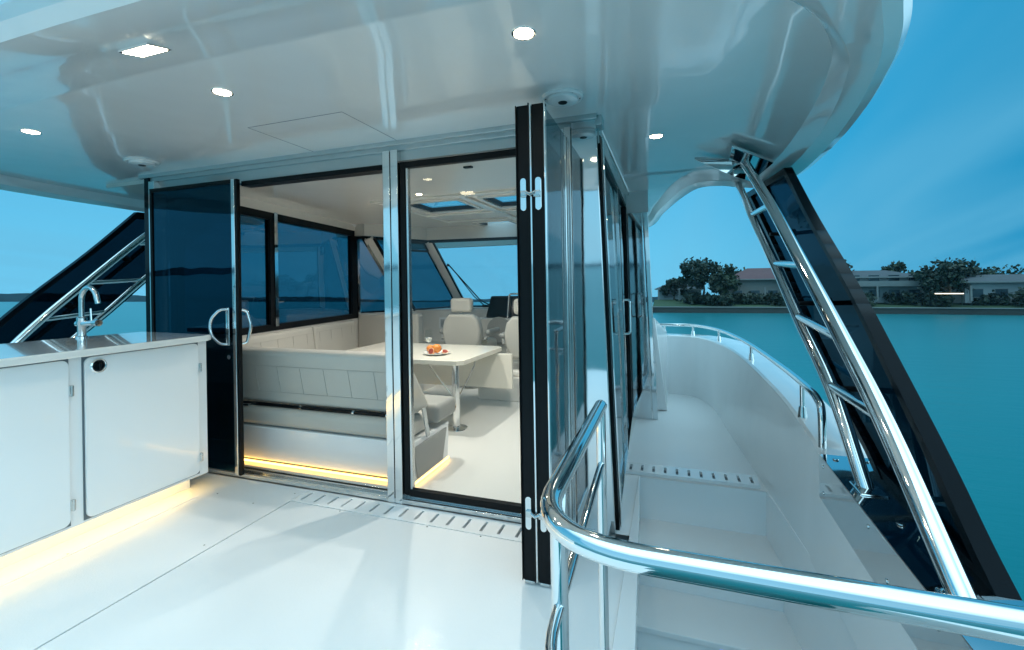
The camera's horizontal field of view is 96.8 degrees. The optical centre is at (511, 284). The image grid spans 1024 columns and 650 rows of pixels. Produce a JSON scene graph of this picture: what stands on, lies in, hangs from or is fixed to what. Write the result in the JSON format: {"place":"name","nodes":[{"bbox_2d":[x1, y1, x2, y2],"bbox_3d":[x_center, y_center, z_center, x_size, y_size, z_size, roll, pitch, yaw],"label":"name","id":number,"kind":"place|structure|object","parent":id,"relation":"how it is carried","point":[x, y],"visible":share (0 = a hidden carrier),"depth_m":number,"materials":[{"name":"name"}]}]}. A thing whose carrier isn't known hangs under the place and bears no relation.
{"place":"outdoors","nodes":[
{"label":"outdoors","id":0,"kind":"place"},
{"bbox_2d":[240,196,360,347],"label":"port windows","id":1,"kind":"structure","parent":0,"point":[299,269],"depth_m":4.71,"materials":[{"name":"black"}]},
{"bbox_2d":[244,384,635,502],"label":"saloon floor","id":2,"kind":"structure","parent":0,"point":[483,461],"depth_m":3.29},
{"bbox_2d":[242,320,357,350],"bbox_3d":[-1.917,0.869,4.646,0.594,0.918,2.426,0,-2,9],"label":"port sofa","id":3,"kind":"object","parent":2,"relation":"on","point":[340,335],"visible":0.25,"depth_m":4.82,"materials":[{"name":"white leather"}]},
{"bbox_2d":[242,346,454,484],"bbox_3d":[-1.355,0.861,3.380,1.811,0.813,0.600,-1,0,19],"label":"bench seat","id":4,"kind":"object","parent":2,"relation":"on","point":[318,410],"visible":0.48,"depth_m":3.07,"materials":[{"name":"white leather"}]},
{"bbox_2d":[358,313,436,390],"bbox_3d":[-1.561,0.825,5.566,1.100,0.900,0.700,-1,0,19],"label":"forward sofa","id":5,"kind":"object","parent":2,"relation":"on","point":[371,328],"visible":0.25,"depth_m":5.83,"materials":[{"name":"beige leather"}]},
{"bbox_2d":[345,342,512,431],"bbox_3d":[-0.844,0.953,4.431,1.590,0.613,0.980,-1,0,19],"label":"dining table","id":6,"kind":"object","parent":2,"relation":"on","point":[457,367],"visible":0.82,"depth_m":4.49,"materials":[{"name":"white plastic"}]},
{"bbox_2d":[423,350,450,354],"bbox_3d":[-0.689,0.633,4.175,0.250,0.020,0.250,-1,0,19],"label":"fruit plate","id":7,"kind":"object","parent":6,"relation":"on","point":[439,353],"visible":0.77,"depth_m":4.17,"materials":[{"name":"white ceramic"}]},
{"bbox_2d":[428,348,434,353],"bbox_3d":[-0.731,0.611,4.131,0.067,0.066,0.047,-1,0,19],"label":"orange half","id":8,"kind":"object","parent":7,"relation":"on","point":[431,350],"visible":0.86,"depth_m":4.12,"materials":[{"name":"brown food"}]},
{"bbox_2d":[432,344,441,352],"bbox_3d":[-0.690,0.589,4.159,0.088,0.083,0.089,-1,0,19],"label":"orange","id":9,"kind":"object","parent":7,"relation":"on","point":[437,348],"visible":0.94,"depth_m":4.13,"materials":[{"name":"orange food"}]},
{"bbox_2d":[423,341,444,343],"bbox_3d":[-0.998,1.036,6.298,0.580,0.460,0.650,-1,0,19],"label":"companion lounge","id":10,"kind":"object","parent":2,"relation":"on","point":[436,342],"visible":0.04,"depth_m":6.27,"materials":[{"name":"beige leather"}]},
{"bbox_2d":[416,310,461,341],"bbox_3d":[-1.029,0.817,6.403,0.700,0.900,0.070,-1,0,19],"label":"cabinet","id":11,"kind":"object","parent":2,"relation":"on","point":[433,320],"visible":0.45,"depth_m":6.42,"materials":[{"name":"white"}]},
{"bbox_2d":[439,298,499,388],"bbox_3d":[-0.509,0.709,5.584,0.670,1.091,0.578,-1,0,19],"label":"helm chair","id":12,"kind":"object","parent":2,"relation":"on","point":[462,329],"visible":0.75,"depth_m":5.32,"materials":[{"name":"beige leather"}]},
{"bbox_2d":[462,293,518,361],"bbox_3d":[0.294,0.680,6.105,2.440,1.132,0.770,-1,0,19],"label":"helm console","id":13,"kind":"object","parent":2,"relation":"on","point":[499,312],"visible":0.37,"depth_m":6.09,"materials":[{"name":"white"}]},
{"bbox_2d":[355,220,642,312],"bbox_3d":[-0.293,0.195,6.051,3.900,2.120,1.550,-1,0,19],"label":"windscreen","id":14,"kind":"object","parent":2,"relation":"on","point":[434,286],"visible":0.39,"depth_m":6.23,"materials":[{"name":"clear glass"}]},
{"bbox_2d":[447,264,488,304],"bbox_3d":[-0.594,0.023,6.673,0.736,0.641,0.140,1,-2,-13],"label":"wiper","id":15,"kind":"object","parent":14,"relation":"attached to","point":[467,286],"visible":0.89,"depth_m":6.64,"materials":[{"name":"black metal"}]},
{"bbox_2d":[478,362,519,401],"bbox_3d":[0.077,1.082,5.135,0.730,0.326,0.650,-1,0,19],"label":"helm seat box","id":16,"kind":"object","parent":2,"relation":"on","point":[498,394],"visible":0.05,"depth_m":4.86,"materials":[{"name":"white"}]},
{"bbox_2d":[499,299,518,358],"bbox_3d":[0.235,0.697,5.011,0.670,1.091,0.579,-1,0,19],"label":"helm chair","id":17,"kind":"object","parent":16,"relation":"on","point":[509,336],"visible":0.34,"depth_m":4.79,"materials":[{"name":"beige leather"}]},
{"bbox_2d":[0,302,1023,601],"bbox_3d":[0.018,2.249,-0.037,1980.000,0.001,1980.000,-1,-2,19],"label":"sea","id":18,"kind":"structure","parent":0,"point":[966,374],"depth_m":14.19,"materials":[{"name":"liquid"}]},
{"bbox_2d":[0,293,657,301],"bbox_3d":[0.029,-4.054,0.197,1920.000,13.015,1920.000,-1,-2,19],"label":"woodland","id":19,"kind":"object","parent":18,"relation":"on","point":[17,297],"visible":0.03,"depth_m":614.33,"materials":[{"name":"green plant"}]},
{"bbox_2d":[207,472,628,540],"bbox_3d":[-0.992,2.101,3.288,5.320,1.530,9.450,-1,0,19],"label":"hull","id":20,"kind":"object","parent":18,"relation":"on","point":[622,537],"depth_m":2.80,"materials":[{"name":"white"}]},
{"bbox_2d":[0,473,623,649],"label":"cockpit deck","id":21,"kind":"structure","parent":20,"relation":"on","point":[273,567],"depth_m":1.90,"materials":[{"name":"white plastic"}]},
{"bbox_2d":[0,497,196,586],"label":"light strip","id":22,"kind":"object","parent":21,"relation":"on","point":[92,544],"visible":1,"depth_m":2.23,"materials":[{"name":"white"}]},
{"bbox_2d":[0,332,210,568],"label":"wet bar","id":23,"kind":"object","parent":21,"relation":"on","point":[98,431],"visible":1,"depth_m":2.28,"materials":[{"name":"white"}]},
{"bbox_2d":[0,361,75,553],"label":"door","id":24,"kind":"structure","parent":23,"relation":"in","point":[36,502],"depth_m":2.06,"materials":[{"name":"white plastic"}]},
{"bbox_2d":[74,285,102,337],"bbox_3d":[-2.507,0.164,2.695,0.184,0.314,0.057,0,-2,13],"label":"faucet","id":25,"kind":"object","parent":23,"relation":"on","point":[81,323],"visible":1,"depth_m":2.68,"materials":[{"name":"silver metal"}]},
{"bbox_2d":[84,344,202,515],"bbox_3d":[-2.003,0.759,2.519,0.032,0.795,0.587,-1,0,19],"label":"door","id":26,"kind":"structure","parent":23,"relation":"in","point":[142,425],"depth_m":2.47,"materials":[{"name":"white plastic"}]},
{"bbox_2d":[144,114,616,537],"bbox_3d":[-1.074,0.225,2.801,3.338,2.085,0.124,-1,0,19],"label":"door frame","id":27,"kind":"object","parent":21,"relation":"on","point":[589,362],"visible":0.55,"depth_m":2.51,"materials":[{"name":"grey metal"}]},
{"bbox_2d":[149,179,251,475],"bbox_3d":[-2.150,0.287,3.094,0.862,1.935,0.138,-1,0,19],"label":"sliding door","id":28,"kind":"structure","parent":27,"relation":"attached to","point":[195,250],"depth_m":3.05,"materials":[{"name":"blue glass"}]},
{"bbox_2d":[400,149,520,513],"bbox_3d":[-0.233,0.251,2.494,0.832,1.915,0.039,-1,0,19],"label":"glazed door panel","id":29,"kind":"structure","parent":27,"relation":"attached to","point":[407,339],"depth_m":2.60,"materials":[{"name":"black metal"}]},
{"bbox_2d":[515,102,571,587],"bbox_3d":[0.154,0.247,2.063,0.126,1.989,0.451,-1,0,19],"label":"folding door","id":30,"kind":"structure","parent":27,"relation":"attached to","point":[543,298],"depth_m":1.88,"materials":[{"name":"black metal"}]},
{"bbox_2d":[291,490,570,550],"bbox_3d":[-0.414,1.270,2.439,1.810,0.032,0.151,-1,0,19],"label":"door drain grate","id":31,"kind":"object","parent":21,"relation":"on","point":[461,523],"visible":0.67,"depth_m":2.47,"materials":[{"name":"grey"}]},
{"bbox_2d":[612,476,640,649],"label":"stair coaming","id":32,"kind":"object","parent":20,"relation":"on","point":[626,633],"visible":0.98,"depth_m":1.77,"materials":[{"name":"white"}]},
{"bbox_2d":[540,400,1023,649],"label":"stair handrail","id":33,"kind":"object","parent":32,"relation":"on","point":[983,619],"visible":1,"depth_m":0.54,"materials":[{"name":"silver metal"}]},
{"bbox_2d":[638,477,857,649],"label":"boarding steps","id":34,"kind":"structure","parent":20,"relation":"on","point":[741,524],"depth_m":2.44,"materials":[{"name":"white"}]},
{"bbox_2d":[667,333,972,649],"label":"bulwark","id":35,"kind":"object","parent":20,"relation":"attached to","point":[754,404],"visible":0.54,"depth_m":2.56,"materials":[{"name":"white plastic"}]},
{"bbox_2d":[659,323,826,448],"bbox_3d":[1.454,0.596,3.659,0.950,0.282,3.213,-1,0,19],"label":"side rail","id":36,"kind":"object","parent":35,"relation":"on","point":[812,392],"visible":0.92,"depth_m":2.27,"materials":[{"name":"silver metal"}]},
{"bbox_2d":[819,454,1023,649],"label":"base plate","id":37,"kind":"object","parent":35,"relation":"attached to","point":[892,519],"visible":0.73,"depth_m":1.39,"materials":[{"name":"white plastic"}]},
{"bbox_2d":[695,144,983,599],"bbox_3d":[1.281,-0.021,2.369,0.539,1.641,2.713,-1,0,19],"label":"support ladder","id":38,"kind":"object","parent":37,"relation":"on","point":[742,163],"visible":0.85,"depth_m":1.69,"materials":[{"name":"silver metal"}]},
{"bbox_2d":[0,0,912,226],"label":"hardtop","id":39,"kind":"object","parent":38,"relation":"on","point":[795,85],"visible":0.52,"depth_m":1.81,"materials":[{"name":"white"}]},
{"bbox_2d":[20,129,41,134],"bbox_3d":[-2.493,-0.790,2.356,0.084,0.007,0.084,-1,0,19],"label":"downlight","id":40,"kind":"object","parent":39,"relation":"attached to","point":[28,131],"visible":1,"depth_m":2.35,"materials":[{"name":"silver metal"}]},
{"bbox_2d":[123,157,159,166],"bbox_3d":[-2.387,-0.778,2.933,0.186,0.029,0.186,-1,0,19],"label":"ceiling speaker","id":41,"kind":"object","parent":39,"relation":"attached to","point":[141,162],"visible":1,"depth_m":2.89,"materials":[{"name":"white"}]},
{"bbox_2d":[118,42,171,56],"bbox_3d":[-1.201,-0.766,1.488,0.136,0.027,0.076,-1,0,19],"label":"square light","id":42,"kind":"object","parent":39,"relation":"attached to","point":[146,49],"visible":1,"depth_m":1.47,"materials":[{"name":"silver metal"}]},
{"bbox_2d":[211,88,233,96],"bbox_3d":[-1.222,-0.810,1.918,0.084,0.007,0.084,-1,0,19],"label":"downlight","id":43,"kind":"object","parent":39,"relation":"attached to","point":[222,92],"visible":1,"depth_m":1.92,"materials":[{"name":"silver metal"}]},
{"bbox_2d":[106,135,628,248],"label":"saloon ceiling","id":44,"kind":"structure","parent":39,"relation":"attached to","point":[355,200],"depth_m":3.91,"materials":[{"name":"white"}]},
{"bbox_2d":[411,198,483,213],"bbox_3d":[-0.693,-0.799,4.581,0.630,0.051,0.600,-1,0,19],"label":"roof hatch","id":45,"kind":"object","parent":44,"relation":"on","point":[468,206],"visible":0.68,"depth_m":4.75,"materials":[{"name":"black plastic"}]},
{"bbox_2d":[473,220,516,225],"bbox_3d":[-0.179,-0.807,5.953,0.510,0.050,0.510,-1,0,19],"label":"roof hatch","id":46,"kind":"object","parent":44,"relation":"attached to","point":[482,223],"visible":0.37,"depth_m":5.76,"materials":[{"name":"plastic"}]},
{"bbox_2d":[477,193,515,207],"bbox_3d":[0.068,-0.811,4.319,0.620,0.050,0.600,-1,0,19],"label":"roof hatch","id":47,"kind":"object","parent":44,"relation":"on","point":[492,200],"visible":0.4,"depth_m":4.41,"materials":[{"name":"black plastic"}]},
{"bbox_2d":[138,113,596,178],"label":"ceiling trim","id":48,"kind":"structure","parent":39,"relation":"attached to","point":[511,127],"depth_m":2.66,"materials":[{"name":"grey metal"}]},
{"bbox_2d":[511,26,535,40],"bbox_3d":[0.039,-0.830,1.505,0.084,0.007,0.084,-1,0,19],"label":"downlight","id":49,"kind":"object","parent":39,"relation":"attached to","point":[524,33],"visible":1,"depth_m":1.50,"materials":[{"name":"silver metal"}]},
{"bbox_2d":[542,88,583,106],"bbox_3d":[0.226,-0.820,2.023,0.186,0.029,0.186,-1,0,19],"label":"ceiling speaker","id":50,"kind":"object","parent":39,"relation":"attached to","point":[562,97],"visible":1,"depth_m":1.98,"materials":[{"name":"white plastic"}]},
{"bbox_2d":[649,134,663,138],"bbox_3d":[0.821,-0.843,2.589,0.084,0.007,0.084,-1,0,19],"label":"downlight","id":51,"kind":"object","parent":39,"relation":"attached to","point":[655,136],"visible":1,"depth_m":2.59,"materials":[{"name":"silver metal"}]},
{"bbox_2d":[747,167,1021,600],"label":"wing panel","id":52,"kind":"structure","parent":38,"relation":"attached to","point":[974,547],"depth_m":1.76,"materials":[{"name":"black glass"}]},
{"bbox_3d":[-3.000,1.622,3.686,1.301,1.952,6.800,-1,0,19],"label":"bulwark","id":53,"kind":"object","parent":20,"relation":"attached to","visible":0},
{"bbox_2d":[10,232,145,342],"bbox_3d":[-3.337,0.061,3.912,0.495,1.694,1.919,-1,-2,22],"label":"support ladder","id":54,"kind":"object","parent":53,"relation":"on","point":[44,317],"visible":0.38,"depth_m":3.82,"materials":[{"name":"silver metal"}]},
{"bbox_2d":[0,212,145,343],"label":"wing panel","id":55,"kind":"structure","parent":54,"relation":"attached to","point":[19,317],"depth_m":3.92,"materials":[{"name":"black glass"}]},
{"bbox_2d":[653,307,1023,314],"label":"seawall","id":56,"kind":"object","parent":18,"relation":"in","point":[876,310],"visible":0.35,"depth_m":82.41,"materials":[{"name":"concrete"}]},
{"bbox_2d":[653,306,1023,308],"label":"seawall coping","id":57,"kind":"object","parent":56,"relation":"on","point":[872,307],"visible":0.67,"depth_m":82.10,"materials":[{"name":"concrete"}]},
{"bbox_2d":[0,0,1023,298],"label":"sky","id":58,"kind":"structure","parent":0,"point":[932,168],"materials":[{"name":"blue"}]},
{"bbox_2d":[617,394,767,535],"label":"side deck","id":59,"kind":"structure","parent":0,"point":[687,431],"depth_m":3.46,"materials":[{"name":"white plastic"}]},
{"bbox_2d":[598,129,632,529],"bbox_3d":[0.759,0.208,3.256,0.202,2.060,1.990,-1,0,19],"label":"side door","id":60,"kind":"structure","parent":59,"relation":"on","point":[614,224],"depth_m":2.97,"materials":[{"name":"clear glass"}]},
{"bbox_2d":[626,191,657,419],"bbox_3d":[1.169,0.181,4.183,0.302,2.100,0.060,-1,0,19],"label":"bulkhead","id":61,"kind":"object","parent":59,"relation":"on","point":[643,389],"visible":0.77,"depth_m":4.15,"materials":[{"name":"white plastic"}]},
{"bbox_2d":[647,317,666,409],"bbox_3d":[1.473,0.760,4.741,0.276,0.923,0.676,-1,0,19],"label":"side locker","id":62,"kind":"object","parent":59,"relation":"on","point":[660,338],"visible":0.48,"depth_m":4.41,"materials":[{"name":"white plastic"}]},
{"bbox_2d":[626,462,759,488],"bbox_3d":[1.133,1.225,2.911,0.790,0.031,0.150,-1,0,19],"label":"side deck grate","id":63,"kind":"object","parent":59,"relation":"on","point":[714,477],"visible":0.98,"depth_m":2.88,"materials":[{"name":"grey"}]},
{"bbox_2d":[653,300,1023,307],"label":"lawn","id":64,"kind":"structure","parent":0,"point":[678,303],"depth_m":87.23,"materials":[{"name":"green plant"}]},
{"bbox_2d":[659,276,686,299],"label":"tree","id":65,"kind":"object","parent":64,"relation":"on","point":[674,283],"visible":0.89,"depth_m":101.03,"materials":[{"name":"green plant"}]},
{"bbox_2d":[655,284,701,299],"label":"house","id":66,"kind":"structure","parent":64,"relation":"on","point":[670,296],"depth_m":101.53,"materials":[{"name":"concrete"}]},
{"bbox_2d":[664,291,672,297],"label":"window","id":67,"kind":"structure","parent":66,"relation":"in","point":[670,295],"depth_m":101.92,"materials":[{"name":"glass"}]},
{"bbox_2d":[675,290,710,304],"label":"bush","id":68,"kind":"object","parent":64,"relation":"on","point":[690,299],"visible":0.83,"depth_m":92.33,"materials":[{"name":"green plant"}]},
{"bbox_2d":[684,295,703,303],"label":"bush","id":69,"kind":"object","parent":64,"relation":"on","point":[699,302],"visible":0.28,"depth_m":92.56,"materials":[{"name":"green plant"}]},
{"bbox_2d":[678,256,725,295],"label":"tree","id":70,"kind":"object","parent":64,"relation":"on","point":[699,272],"visible":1,"depth_m":92.09,"materials":[{"name":"green plant"}]},
{"bbox_2d":[702,292,736,305],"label":"bush","id":71,"kind":"object","parent":64,"relation":"on","point":[723,300],"visible":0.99,"depth_m":88.87,"materials":[{"name":"green plant"}]},
{"bbox_2d":[709,273,741,294],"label":"tree","id":72,"kind":"object","parent":64,"relation":"on","point":[733,281],"visible":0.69,"depth_m":92.57,"materials":[{"name":"green plant"}]},
{"bbox_2d":[711,264,744,276],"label":"tree","id":73,"kind":"object","parent":64,"relation":"on","point":[726,269],"visible":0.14,"depth_m":100.53,"materials":[{"name":"green plant"}]},
{"bbox_2d":[727,292,755,304],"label":"bush","id":74,"kind":"object","parent":64,"relation":"on","point":[742,299],"visible":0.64,"depth_m":90.74,"materials":[{"name":"green plant"}]},
{"bbox_2d":[728,268,781,299],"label":"house","id":75,"kind":"structure","parent":64,"relation":"on","point":[758,281],"depth_m":94.24,"materials":[{"name":"concrete"}]},
{"bbox_2d":[750,290,759,294],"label":"window","id":76,"kind":"structure","parent":75,"relation":"in","point":[755,291],"depth_m":93.85,"materials":[{"name":"glass"}]},
{"bbox_2d":[767,290,777,295],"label":"window","id":77,"kind":"structure","parent":75,"relation":"in","point":[774,291],"depth_m":92.83,"materials":[{"name":"glass"}]},
{"bbox_2d":[746,291,774,304],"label":"bush","id":78,"kind":"object","parent":64,"relation":"on","point":[759,299],"visible":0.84,"depth_m":90.44,"materials":[{"name":"green plant"}]},
{"bbox_2d":[770,291,785,305],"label":"bush","id":79,"kind":"object","parent":64,"relation":"on","point":[778,299],"visible":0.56,"depth_m":87.95,"materials":[{"name":"green plant"}]},
{"bbox_2d":[865,292,877,306],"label":"bush","id":80,"kind":"object","parent":64,"relation":"on","point":[870,296],"visible":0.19,"depth_m":84.60,"materials":[{"name":"green plant"}]},
{"bbox_2d":[852,270,924,302],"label":"house","id":81,"kind":"structure","parent":64,"relation":"on","point":[878,283],"depth_m":88.01,"materials":[{"name":"concrete"}]},
{"bbox_2d":[868,289,879,297],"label":"window","id":82,"kind":"structure","parent":81,"relation":"in","point":[874,291],"depth_m":88.82,"materials":[{"name":"glass"}]},
{"bbox_2d":[868,275,879,280],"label":"window","id":83,"kind":"structure","parent":81,"relation":"in","point":[869,279],"depth_m":88.93,"materials":[{"name":"glass"}]},
{"bbox_2d":[888,289,899,296],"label":"window","id":84,"kind":"structure","parent":81,"relation":"in","point":[896,291],"depth_m":87.74,"materials":[{"name":"glass"}]},
{"bbox_2d":[888,274,899,280],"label":"window","id":85,"kind":"structure","parent":81,"relation":"in","point":[889,279],"depth_m":87.91,"materials":[{"name":"glass"}]},
{"bbox_2d":[908,274,917,280],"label":"window","id":86,"kind":"structure","parent":81,"relation":"in","point":[909,279],"depth_m":87.02,"materials":[{"name":"glass"}]},
{"bbox_2d":[908,289,920,295],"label":"window","id":87,"kind":"structure","parent":81,"relation":"in","point":[909,290],"depth_m":86.78,"materials":[{"name":"glass"}]},
{"bbox_2d":[881,260,910,273],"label":"tree","id":88,"kind":"object","parent":64,"relation":"on","point":[898,266],"visible":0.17,"depth_m":92.67,"materials":[{"name":"green plant"}]},
{"bbox_2d":[882,290,917,304],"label":"bush","id":89,"kind":"object","parent":64,"relation":"on","point":[906,298],"visible":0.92,"depth_m":86.00,"materials":[{"name":"green plant"}]},
{"bbox_2d":[911,292,934,303],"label":"bush","id":90,"kind":"object","parent":64,"relation":"on","point":[921,296],"visible":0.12,"depth_m":85.49,"materials":[{"name":"green plant"}]},
{"bbox_2d":[912,292,955,306],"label":"bush","id":91,"kind":"object","parent":64,"relation":"on","point":[928,300],"visible":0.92,"depth_m":82.10,"materials":[{"name":"green plant"}]},
{"bbox_2d":[911,261,974,299],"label":"tree","id":92,"kind":"object","parent":64,"relation":"on","point":[949,276],"visible":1,"depth_m":81.12,"materials":[{"name":"green plant"}]},
{"bbox_2d":[935,293,963,304],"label":"strip lamp","id":93,"kind":"object","parent":64,"relation":"on","point":[950,293],"visible":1,"depth_m":81.00,"materials":[{"name":"white"}]},
{"bbox_2d":[929,257,985,290],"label":"tree","id":94,"kind":"object","parent":64,"relation":"on","point":[973,266],"visible":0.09,"depth_m":85.81,"materials":[{"name":"green plant"}]},
{"bbox_2d":[937,274,1023,302],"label":"house","id":95,"kind":"structure","parent":64,"relation":"on","point":[999,284],"depth_m":81.12,"materials":[{"name":"concrete"}]},
{"bbox_2d":[972,289,983,297],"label":"window","id":96,"kind":"structure","parent":95,"relation":"in","point":[977,293],"depth_m":81.32,"materials":[{"name":"glass"}]},
{"bbox_2d":[994,288,1008,296],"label":"window","id":97,"kind":"structure","parent":95,"relation":"in","point":[997,290],"depth_m":80.26,"materials":[{"name":"glass"}]},
{"bbox_2d":[967,295,1007,305],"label":"bush","id":98,"kind":"object","parent":64,"relation":"on","point":[982,300],"visible":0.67,"depth_m":80.58,"materials":[{"name":"green plant"}]},
{"bbox_2d":[981,289,1017,304],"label":"bush","id":99,"kind":"object","parent":64,"relation":"on","point":[998,297],"visible":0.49,"depth_m":79.82,"materials":[{"name":"green plant"}]},
{"bbox_2d":[977,264,1023,274],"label":"tree","id":100,"kind":"object","parent":64,"relation":"on","point":[990,271],"visible":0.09,"depth_m":92.11,"materials":[{"name":"green plant"}]},
{"bbox_2d":[1008,287,1023,306],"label":"bush","id":101,"kind":"object","parent":64,"relation":"on","point":[1018,296],"visible":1,"depth_m":77.03,"materials":[{"name":"green plant"}]}
]}

